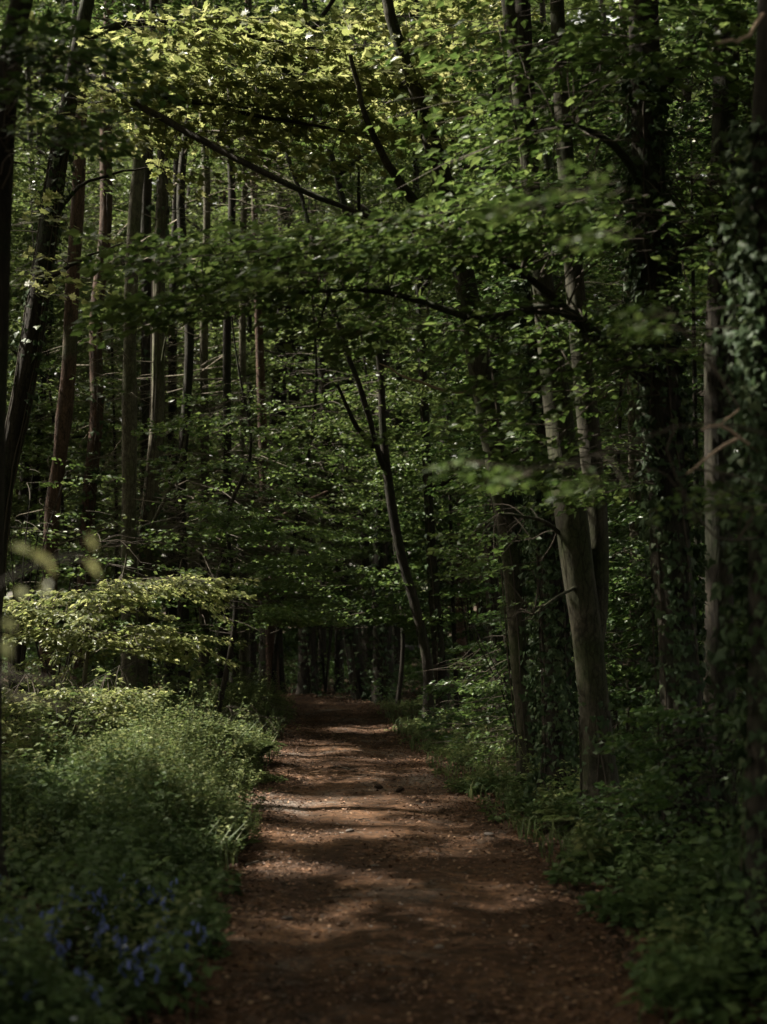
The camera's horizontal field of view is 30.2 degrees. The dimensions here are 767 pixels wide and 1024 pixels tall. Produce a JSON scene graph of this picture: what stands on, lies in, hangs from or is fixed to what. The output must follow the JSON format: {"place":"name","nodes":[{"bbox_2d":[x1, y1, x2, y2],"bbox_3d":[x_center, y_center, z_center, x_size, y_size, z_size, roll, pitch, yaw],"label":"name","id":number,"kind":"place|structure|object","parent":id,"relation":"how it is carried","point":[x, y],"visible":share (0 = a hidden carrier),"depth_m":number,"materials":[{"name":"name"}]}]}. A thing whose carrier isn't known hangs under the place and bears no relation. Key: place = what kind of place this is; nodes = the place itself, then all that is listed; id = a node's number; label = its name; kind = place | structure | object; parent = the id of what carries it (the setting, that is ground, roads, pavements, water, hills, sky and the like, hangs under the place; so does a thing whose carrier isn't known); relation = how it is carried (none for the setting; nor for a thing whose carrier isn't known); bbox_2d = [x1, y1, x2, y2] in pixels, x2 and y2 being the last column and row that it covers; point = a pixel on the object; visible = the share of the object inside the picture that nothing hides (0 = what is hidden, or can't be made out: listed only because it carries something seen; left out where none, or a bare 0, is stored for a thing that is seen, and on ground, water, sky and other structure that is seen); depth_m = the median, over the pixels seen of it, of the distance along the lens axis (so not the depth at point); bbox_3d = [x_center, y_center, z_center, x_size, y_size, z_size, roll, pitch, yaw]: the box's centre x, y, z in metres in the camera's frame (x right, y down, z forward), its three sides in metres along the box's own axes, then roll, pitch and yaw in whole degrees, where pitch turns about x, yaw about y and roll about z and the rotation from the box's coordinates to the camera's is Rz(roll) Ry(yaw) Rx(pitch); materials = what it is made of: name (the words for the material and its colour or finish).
{"place":"outdoors","nodes":[
{"label":"outdoors","id":0,"kind":"place"},
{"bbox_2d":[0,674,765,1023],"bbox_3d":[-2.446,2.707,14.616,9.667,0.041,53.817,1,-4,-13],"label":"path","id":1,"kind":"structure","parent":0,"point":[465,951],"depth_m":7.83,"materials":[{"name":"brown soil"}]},
{"bbox_2d":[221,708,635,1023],"bbox_3d":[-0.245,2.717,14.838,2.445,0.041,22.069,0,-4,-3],"label":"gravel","id":2,"kind":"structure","parent":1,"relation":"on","point":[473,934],"depth_m":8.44,"materials":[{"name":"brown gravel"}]},
{"bbox_2d":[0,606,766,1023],"bbox_3d":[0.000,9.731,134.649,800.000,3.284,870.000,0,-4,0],"label":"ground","id":3,"kind":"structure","parent":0,"point":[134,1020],"depth_m":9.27,"materials":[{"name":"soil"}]},
{"bbox_2d":[0,878,78,978],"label":"leafy plant","id":4,"kind":"object","parent":3,"relation":"on","point":[49,944],"visible":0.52,"depth_m":5.88,"materials":[{"name":"green plant"}]},
{"bbox_2d":[0,534,99,708],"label":"hazel sapling","id":5,"kind":"object","parent":3,"relation":"on","point":[5,647],"visible":1,"depth_m":2.67,"materials":[{"name":"green plant"}]},
{"bbox_2d":[0,841,115,963],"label":"leafy plant","id":6,"kind":"object","parent":3,"relation":"on","point":[47,898],"visible":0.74,"depth_m":6.51,"materials":[{"name":"green plant"}]},
{"bbox_2d":[4,456,125,738],"bbox_3d":[-4.243,0.917,15.955,2.612,3.405,2.653,0,-4,0],"label":"shrub","id":7,"kind":"object","parent":3,"relation":"on","point":[24,647],"visible":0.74,"depth_m":16.10,"materials":[{"name":"green plant"}]},
{"bbox_2d":[0,19,129,553],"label":"woodland tree","id":8,"kind":"object","parent":3,"relation":"on","point":[16,490],"visible":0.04,"depth_m":30.59,"materials":[{"name":"green plant"}]},
{"bbox_2d":[7,0,131,687],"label":"woodland tree","id":9,"kind":"object","parent":3,"relation":"on","point":[25,490],"visible":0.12,"depth_m":29.17,"materials":[{"name":"green plant"}]},
{"bbox_2d":[0,0,139,569],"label":"woodland tree","id":10,"kind":"object","parent":3,"relation":"on","point":[49,106],"visible":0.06,"depth_m":40.70,"materials":[{"name":"green plant"}]},
{"bbox_2d":[0,16,143,564],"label":"woodland tree","id":11,"kind":"object","parent":3,"relation":"on","point":[22,172],"visible":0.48,"depth_m":19.11,"materials":[{"name":"green plant"}]},
{"bbox_2d":[2,659,176,766],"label":"bramble shrub","id":12,"kind":"object","parent":3,"relation":"on","point":[118,695],"visible":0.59,"depth_m":13.36,"materials":[{"name":"green plant"}]},
{"bbox_2d":[0,0,193,908],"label":"dark edge tree","id":13,"kind":"object","parent":3,"relation":"on","point":[15,33],"visible":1,"depth_m":7.45,"materials":[{"name":"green plant"}]},
{"bbox_2d":[0,0,197,669],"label":"woodland tree","id":14,"kind":"object","parent":3,"relation":"on","point":[41,489],"visible":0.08,"depth_m":27.65,"materials":[{"name":"green plant"}]},
{"bbox_2d":[2,650,196,803],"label":"undergrowth","id":15,"kind":"object","parent":3,"relation":"on","point":[44,723],"visible":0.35,"depth_m":13.58,"materials":[{"name":"green plant"}]},
{"bbox_2d":[9,0,189,681],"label":"woodland tree","id":16,"kind":"object","parent":3,"relation":"on","point":[36,431],"visible":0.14,"depth_m":24.46,"materials":[{"name":"green plant"}]},
{"bbox_2d":[6,198,199,669],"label":"understorey beech","id":17,"kind":"object","parent":3,"relation":"on","point":[47,368],"visible":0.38,"depth_m":22.82,"materials":[{"name":"green plant"}]},
{"bbox_2d":[3,520,206,725],"bbox_3d":[-3.837,1.379,16.892,3.574,2.672,3.177,0,-4,0],"label":"shrub","id":18,"kind":"object","parent":3,"relation":"on","point":[17,555],"visible":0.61,"depth_m":16.66,"materials":[{"name":"green plant"}]},
{"bbox_2d":[73,887,152,984],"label":"leafy plant","id":19,"kind":"object","parent":3,"relation":"on","point":[108,941],"visible":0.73,"depth_m":6.18,"materials":[{"name":"green plant"}]},
{"bbox_2d":[0,0,230,727],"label":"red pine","id":20,"kind":"object","parent":3,"relation":"on","point":[64,413],"visible":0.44,"depth_m":19.10,"materials":[{"name":"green plant"}]},
{"bbox_2d":[11,0,240,710],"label":"red pine","id":21,"kind":"object","parent":3,"relation":"on","point":[96,424],"visible":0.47,"depth_m":22.07,"materials":[{"name":"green plant"}]},
{"bbox_2d":[0,730,254,1023],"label":"undergrowth","id":22,"kind":"object","parent":3,"relation":"on","point":[51,1001],"visible":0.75,"depth_m":7.75,"materials":[{"name":"green plant"}]},
{"bbox_2d":[2,553,263,736],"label":"young maple","id":23,"kind":"object","parent":3,"relation":"on","point":[27,613],"visible":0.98,"depth_m":14.67,"materials":[{"name":"green plant"}]},
{"bbox_2d":[5,90,265,685],"bbox_3d":[-5.147,-1.998,24.712,6.345,10.936,4.260,0,-4,0],"label":"understorey beech","id":24,"kind":"object","parent":3,"relation":"on","point":[16,507],"visible":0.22,"depth_m":24.45,"materials":[{"name":"green plant"}]},
{"bbox_2d":[36,621,253,710],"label":"shrub","id":25,"kind":"object","parent":3,"relation":"on","point":[208,643],"visible":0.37,"depth_m":21.33,"materials":[{"name":"green plant"}]},
{"bbox_2d":[2,687,289,871],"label":"verge grass","id":26,"kind":"structure","parent":3,"relation":"on","point":[220,844],"depth_m":9.36,"materials":[{"name":"green plant"}]},
{"bbox_2d":[2,667,300,862],"bbox_3d":[-2.265,2.320,17.253,2.516,1.172,16.501,0,-4,-3],"label":"bedstraw growth","id":27,"kind":"object","parent":3,"relation":"on","point":[152,740],"visible":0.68,"depth_m":11.54,"materials":[{"name":"green plant"}]},
{"bbox_2d":[102,873,210,993],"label":"leafy plant","id":28,"kind":"object","parent":3,"relation":"on","point":[156,920],"visible":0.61,"depth_m":6.26,"materials":[{"name":"green plant"}]},
{"bbox_2d":[66,3,256,665],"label":"woodland tree","id":29,"kind":"object","parent":3,"relation":"on","point":[122,214],"visible":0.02,"depth_m":44.26,"materials":[{"name":"green plant"}]},
{"bbox_2d":[34,0,292,690],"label":"dark slim tree","id":30,"kind":"object","parent":3,"relation":"on","point":[146,350],"visible":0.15,"depth_m":23.16,"materials":[{"name":"brown plant"}]},
{"bbox_2d":[15,0,317,693],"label":"dead twigged conifer","id":31,"kind":"object","parent":3,"relation":"on","point":[172,407],"visible":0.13,"depth_m":24.13,"materials":[{"name":"brown plant"}]},
{"bbox_2d":[105,905,231,1017],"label":"leafy plant","id":32,"kind":"object","parent":3,"relation":"on","point":[171,1000],"visible":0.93,"depth_m":5.84,"materials":[{"name":"green plant"}]},
{"bbox_2d":[33,0,326,711],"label":"crooked pale tree","id":33,"kind":"object","parent":3,"relation":"on","point":[151,487],"visible":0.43,"depth_m":20.54,"materials":[{"name":"brown plant"}]},
{"bbox_2d":[135,854,236,947],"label":"leafy plant","id":34,"kind":"object","parent":3,"relation":"on","point":[205,920],"visible":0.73,"depth_m":6.98,"materials":[{"name":"green plant"}]},
{"bbox_2d":[67,22,310,675],"bbox_3d":[-4.778,-3.991,32.233,5.624,15.985,6.350,3,-5,-35],"label":"woodland tree","id":35,"kind":"object","parent":3,"relation":"on","point":[187,206],"visible":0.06,"depth_m":32.27,"materials":[{"name":"green plant"}]},
{"bbox_2d":[0,0,378,715],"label":"straight pale tree","id":36,"kind":"object","parent":3,"relation":"on","point":[128,440],"visible":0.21,"depth_m":20.09,"materials":[{"name":"brown plant"}]},
{"bbox_2d":[42,0,340,705],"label":"dead twigged conifer","id":37,"kind":"object","parent":3,"relation":"on","point":[183,611],"visible":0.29,"depth_m":22.61,"materials":[{"name":"brown plant"}]},
{"bbox_2d":[98,40,319,676],"bbox_3d":[-4.339,-4.070,34.496,6.477,16.533,5.987,0,-4,0],"label":"woodland tree","id":38,"kind":"object","parent":3,"relation":"on","point":[212,222],"visible":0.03,"depth_m":34.59,"materials":[{"name":"green plant"}]},
{"bbox_2d":[71,1,352,699],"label":"dead twigged conifer","id":39,"kind":"object","parent":3,"relation":"on","point":[203,350],"visible":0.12,"depth_m":23.67,"materials":[{"name":"brown plant"}]},
{"bbox_2d":[49,0,375,701],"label":"dead twigged conifer","id":40,"kind":"object","parent":3,"relation":"on","point":[226,356],"visible":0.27,"depth_m":22.94,"materials":[{"name":"brown plant"}]},
{"bbox_2d":[114,516,311,666],"bbox_3d":[-2.870,1.586,23.892,3.401,3.375,3.177,0,-4,0],"label":"shrub","id":41,"kind":"object","parent":3,"relation":"on","point":[231,602],"visible":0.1,"depth_m":23.68,"materials":[{"name":"green plant"}]},
{"bbox_2d":[85,0,351,690],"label":"shaded tree","id":42,"kind":"object","parent":3,"relation":"on","point":[250,337],"visible":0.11,"depth_m":30.24,"materials":[{"name":"green plant"}]},
{"bbox_2d":[122,316,357,724],"bbox_3d":[-1.929,-0.150,19.099,3.209,6.418,3.920,0,-4,0],"label":"understorey beech","id":43,"kind":"object","parent":3,"relation":"on","point":[230,512],"visible":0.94,"depth_m":18.56,"materials":[{"name":"green plant"}]},
{"bbox_2d":[108,0,374,704],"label":"dead twigged conifer","id":44,"kind":"object","parent":3,"relation":"on","point":[244,655],"visible":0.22,"depth_m":24.64,"materials":[{"name":"brown plant"}]},
{"bbox_2d":[114,0,371,680],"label":"shaded tree","id":45,"kind":"object","parent":3,"relation":"on","point":[253,648],"visible":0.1,"depth_m":30.82,"materials":[{"name":"green plant"}]},
{"bbox_2d":[2,0,543,665],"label":"sycamore tree","id":46,"kind":"object","parent":3,"relation":"on","point":[270,114],"visible":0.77,"depth_m":13.08,"materials":[{"name":"green plant"}]},
{"bbox_2d":[88,0,461,698],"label":"woodland tree","id":47,"kind":"object","parent":3,"relation":"on","point":[262,396],"visible":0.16,"depth_m":26.40,"materials":[{"name":"green plant"}]},
{"bbox_2d":[138,0,461,693],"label":"shaded tree","id":48,"kind":"object","parent":3,"relation":"on","point":[261,654],"visible":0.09,"depth_m":30.02,"materials":[{"name":"green plant"}]},
{"bbox_2d":[180,0,448,694],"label":"shaded tree","id":49,"kind":"object","parent":3,"relation":"on","point":[307,680],"visible":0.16,"depth_m":29.36,"materials":[{"name":"green plant"}]},
{"bbox_2d":[186,0,447,684],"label":"shaded tree","id":50,"kind":"object","parent":3,"relation":"on","point":[324,582],"visible":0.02,"depth_m":32.90,"materials":[{"name":"green plant"}]},
{"bbox_2d":[164,198,475,714],"bbox_3d":[-1.085,-0.880,23.165,5.101,8.599,3.955,0,-4,0],"label":"understorey beech","id":51,"kind":"object","parent":3,"relation":"on","point":[372,463],"visible":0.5,"depth_m":22.88,"materials":[{"name":"green plant"}]},
{"bbox_2d":[192,0,453,691],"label":"shaded tree","id":52,"kind":"object","parent":3,"relation":"on","point":[338,661],"visible":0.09,"depth_m":29.79,"materials":[{"name":"green plant"}]},
{"bbox_2d":[237,479,416,692],"bbox_3d":[-1.304,1.554,29.532,4.148,4.493,3.875,0,-4,0],"label":"shrub","id":53,"kind":"object","parent":3,"relation":"on","point":[364,555],"visible":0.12,"depth_m":29.27,"materials":[{"name":"green plant"}]},
{"bbox_2d":[170,74,519,706],"bbox_3d":[-0.896,-2.158,25.175,7.083,11.630,4.051,0,-4,0],"label":"understorey beech","id":54,"kind":"object","parent":3,"relation":"on","point":[432,297],"visible":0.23,"depth_m":24.97,"materials":[{"name":"green plant"}]},
{"bbox_2d":[194,0,503,699],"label":"shaded tree","id":55,"kind":"object","parent":3,"relation":"on","point":[354,657],"visible":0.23,"depth_m":27.95,"materials":[{"name":"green plant"}]},
{"bbox_2d":[87,0,619,721],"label":"forked tree","id":56,"kind":"object","parent":3,"relation":"on","point":[291,582],"visible":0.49,"depth_m":20.92,"materials":[{"name":"green plant"}]},
{"bbox_2d":[237,0,503,702],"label":"shaded tree","id":57,"kind":"object","parent":3,"relation":"on","point":[382,638],"visible":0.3,"depth_m":26.86,"materials":[{"name":"green plant"}]},
{"bbox_2d":[2,483,747,673],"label":"thicket","id":58,"kind":"object","parent":3,"relation":"on","point":[289,641],"visible":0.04,"depth_m":45.09,"materials":[{"name":"green plant"}]},
{"bbox_2d":[0,0,753,652],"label":"distant wood","id":59,"kind":"object","parent":3,"relation":"on","point":[420,588],"visible":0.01,"depth_m":64.74,"materials":[{"name":"green plant"}]},
{"bbox_2d":[243,0,541,793],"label":"leaning tree","id":60,"kind":"object","parent":3,"relation":"on","point":[515,632],"visible":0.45,"depth_m":12.96,"materials":[{"name":"brown plant"}]},
{"bbox_2d":[256,0,532,678],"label":"woodland tree","id":61,"kind":"object","parent":3,"relation":"on","point":[364,563],"visible":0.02,"depth_m":34.17,"materials":[{"name":"green plant"}]},
{"bbox_2d":[290,0,528,687],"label":"woodland tree","id":62,"kind":"object","parent":3,"relation":"on","point":[396,631],"visible":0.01,"depth_m":31.55,"materials":[{"name":"green plant"}]},
{"bbox_2d":[66,0,757,868],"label":"black trunked tree","id":63,"kind":"object","parent":3,"relation":"on","point":[654,268],"visible":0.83,"depth_m":9.11,"materials":[{"name":"green plant"}]},
{"bbox_2d":[96,650,742,706],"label":"undergrowth","id":64,"kind":"object","parent":3,"relation":"on","point":[412,676],"visible":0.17,"depth_m":29.64,"materials":[{"name":"green plant"}]},
{"bbox_2d":[311,0,549,682],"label":"woodland tree","id":65,"kind":"object","parent":3,"relation":"on","point":[461,642],"visible":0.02,"depth_m":33.60,"materials":[{"name":"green plant"}]},
{"bbox_2d":[405,678,514,740],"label":"shrub","id":66,"kind":"object","parent":3,"relation":"on","point":[439,691],"visible":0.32,"depth_m":18.48,"materials":[{"name":"green plant"}]},
{"bbox_2d":[340,258,586,716],"bbox_3d":[1.238,-0.572,22.642,4.082,8.162,4.109,0,-4,0],"label":"understorey beech","id":67,"kind":"object","parent":3,"relation":"on","point":[374,580],"visible":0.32,"depth_m":22.02,"materials":[{"name":"green plant"}]},
{"bbox_2d":[389,490,538,711],"bbox_3d":[1.498,1.463,22.512,2.859,3.666,2.844,0,-4,0],"label":"shrub","id":68,"kind":"object","parent":3,"relation":"on","point":[404,597],"visible":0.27,"depth_m":22.20,"materials":[{"name":"green plant"}]},
{"bbox_2d":[284,0,645,725],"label":"shaded tree","id":69,"kind":"object","parent":3,"relation":"on","point":[436,636],"visible":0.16,"depth_m":21.42,"materials":[{"name":"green plant"}]},
{"bbox_2d":[407,608,538,769],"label":"hazel bush","id":70,"kind":"object","parent":3,"relation":"on","point":[491,686],"visible":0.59,"depth_m":15.10,"materials":[{"name":"green plant"}]},
{"bbox_2d":[334,0,627,704],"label":"shaded tree","id":71,"kind":"object","parent":3,"relation":"on","point":[519,390],"visible":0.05,"depth_m":25.01,"materials":[{"name":"green plant"}]},
{"bbox_2d":[312,0,712,733],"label":"shaded tree","id":72,"kind":"object","parent":3,"relation":"on","point":[492,600],"visible":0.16,"depth_m":20.08,"materials":[{"name":"green plant"}]},
{"bbox_2d":[375,689,651,830],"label":"undergrowth","id":73,"kind":"object","parent":3,"relation":"on","point":[466,746],"visible":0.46,"depth_m":14.88,"materials":[{"name":"green plant"}]},
{"bbox_2d":[398,0,631,813],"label":"ivy clad tree","id":74,"kind":"object","parent":3,"relation":"on","point":[556,686],"visible":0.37,"depth_m":11.88,"materials":[{"name":"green plant"}]},
{"bbox_2d":[370,697,668,880],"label":"verge grass","id":75,"kind":"structure","parent":3,"relation":"on","point":[514,824],"depth_m":12.04,"materials":[{"name":"green plant"}]},
{"bbox_2d":[409,0,633,833],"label":"smooth barked tree","id":76,"kind":"object","parent":3,"relation":"on","point":[583,540],"visible":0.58,"depth_m":10.92,"materials":[{"name":"grey plant"}]},
{"bbox_2d":[385,0,704,682],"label":"woodland tree","id":77,"kind":"object","parent":3,"relation":"on","point":[549,158],"visible":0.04,"depth_m":24.48,"materials":[{"name":"green plant"}]},
{"bbox_2d":[445,532,657,733],"bbox_3d":[2.196,1.579,16.969,2.962,2.619,2.621,0,-4,0],"label":"shrub","id":78,"kind":"object","parent":3,"relation":"on","point":[457,649],"visible":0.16,"depth_m":16.72,"materials":[{"name":"green plant"}]},
{"bbox_2d":[374,0,748,770],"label":"slim pale tree","id":79,"kind":"object","parent":3,"relation":"on","point":[636,656],"visible":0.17,"depth_m":14.99,"materials":[{"name":"brown plant"}]},
{"bbox_2d":[418,108,707,751],"bbox_3d":[2.206,-0.703,16.070,3.723,7.223,4.264,0,-4,0],"label":"understorey beech","id":80,"kind":"object","parent":3,"relation":"on","point":[475,501],"visible":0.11,"depth_m":15.87,"materials":[{"name":"green plant"}]},
{"bbox_2d":[563,810,618,876],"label":"leafy plant","id":81,"kind":"object","parent":3,"relation":"on","point":[590,840],"visible":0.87,"depth_m":8.98,"materials":[{"name":"green plant"}]},
{"bbox_2d":[421,0,766,506],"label":"beech sapling","id":82,"kind":"object","parent":3,"relation":"on","point":[494,482],"visible":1,"depth_m":4.31,"materials":[{"name":"green plant"}]},
{"bbox_2d":[445,1,757,698],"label":"understorey beech","id":83,"kind":"object","parent":3,"relation":"on","point":[685,118],"visible":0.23,"depth_m":13.40,"materials":[{"name":"green plant"}]},
{"bbox_2d":[504,647,701,776],"bbox_3d":[2.318,2.073,13.957,2.186,1.489,2.205,0,-4,0],"label":"shrub","id":84,"kind":"object","parent":3,"relation":"on","point":[632,695],"visible":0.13,"depth_m":13.60,"materials":[{"name":"green plant"}]},
{"bbox_2d":[442,757,766,1023],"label":"dog mercury growth","id":85,"kind":"object","parent":3,"relation":"on","point":[706,884],"visible":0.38,"depth_m":7.39,"materials":[{"name":"green plant"}]},
{"bbox_2d":[465,0,766,994],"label":"ivy draped tree","id":86,"kind":"object","parent":3,"relation":"on","point":[747,260],"visible":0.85,"depth_m":6.52,"materials":[{"name":"green plant"}]},
{"bbox_2d":[477,0,757,734],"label":"woodland tree","id":87,"kind":"object","parent":3,"relation":"on","point":[700,384],"visible":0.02,"depth_m":19.79,"materials":[{"name":"green plant"}]},
{"bbox_2d":[497,0,744,688],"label":"woodland tree","id":88,"kind":"object","parent":3,"relation":"on","point":[618,200],"visible":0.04,"depth_m":27.37,"materials":[{"name":"green plant"}]},
{"bbox_2d":[544,780,741,856],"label":"shrub","id":89,"kind":"object","parent":3,"relation":"on","point":[621,820],"visible":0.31,"depth_m":9.48,"materials":[{"name":"green plant"}]},
{"bbox_2d":[569,507,747,735],"bbox_3d":[2.749,1.233,13.423,2.560,2.791,2.393,0,-4,0],"label":"shrub","id":90,"kind":"object","parent":3,"relation":"on","point":[619,595],"visible":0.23,"depth_m":13.05,"materials":[{"name":"green plant"}]},
{"bbox_2d":[575,25,755,518],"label":"woodland tree","id":91,"kind":"object","parent":3,"relation":"on","point":[606,150],"visible":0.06,"depth_m":15.14,"materials":[{"name":"green plant"}]},
{"bbox_2d":[613,928,720,1023],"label":"leafy plant","id":92,"kind":"object","parent":3,"relation":"on","point":[653,976],"visible":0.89,"depth_m":5.66,"materials":[{"name":"green plant"}]},
{"bbox_2d":[592,700,746,854],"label":"shrub","id":93,"kind":"object","parent":3,"relation":"on","point":[658,775],"visible":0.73,"depth_m":8.78,"materials":[{"name":"green plant"}]},
{"bbox_2d":[627,899,722,974],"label":"leafy plant","id":94,"kind":"object","parent":3,"relation":"on","point":[675,926],"visible":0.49,"depth_m":6.49,"materials":[{"name":"green plant"}]},
{"bbox_2d":[601,2,755,495],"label":"woodland tree","id":95,"kind":"object","parent":3,"relation":"on","point":[674,20],"visible":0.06,"depth_m":18.24,"materials":[{"name":"green plant"}]},
{"bbox_2d":[653,929,754,1023],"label":"leafy plant","id":96,"kind":"object","parent":3,"relation":"on","point":[690,987],"visible":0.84,"depth_m":5.65,"materials":[{"name":"green plant"}]},
{"bbox_2d":[676,0,755,835],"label":"brown trunked tree","id":97,"kind":"object","parent":3,"relation":"on","point":[722,116],"visible":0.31,"depth_m":9.78,"materials":[{"name":"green plant"}]},
{"bbox_2d":[704,919,764,997],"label":"leafy plant","id":98,"kind":"object","parent":3,"relation":"on","point":[753,973],"visible":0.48,"depth_m":6.14,"materials":[{"name":"green plant"}]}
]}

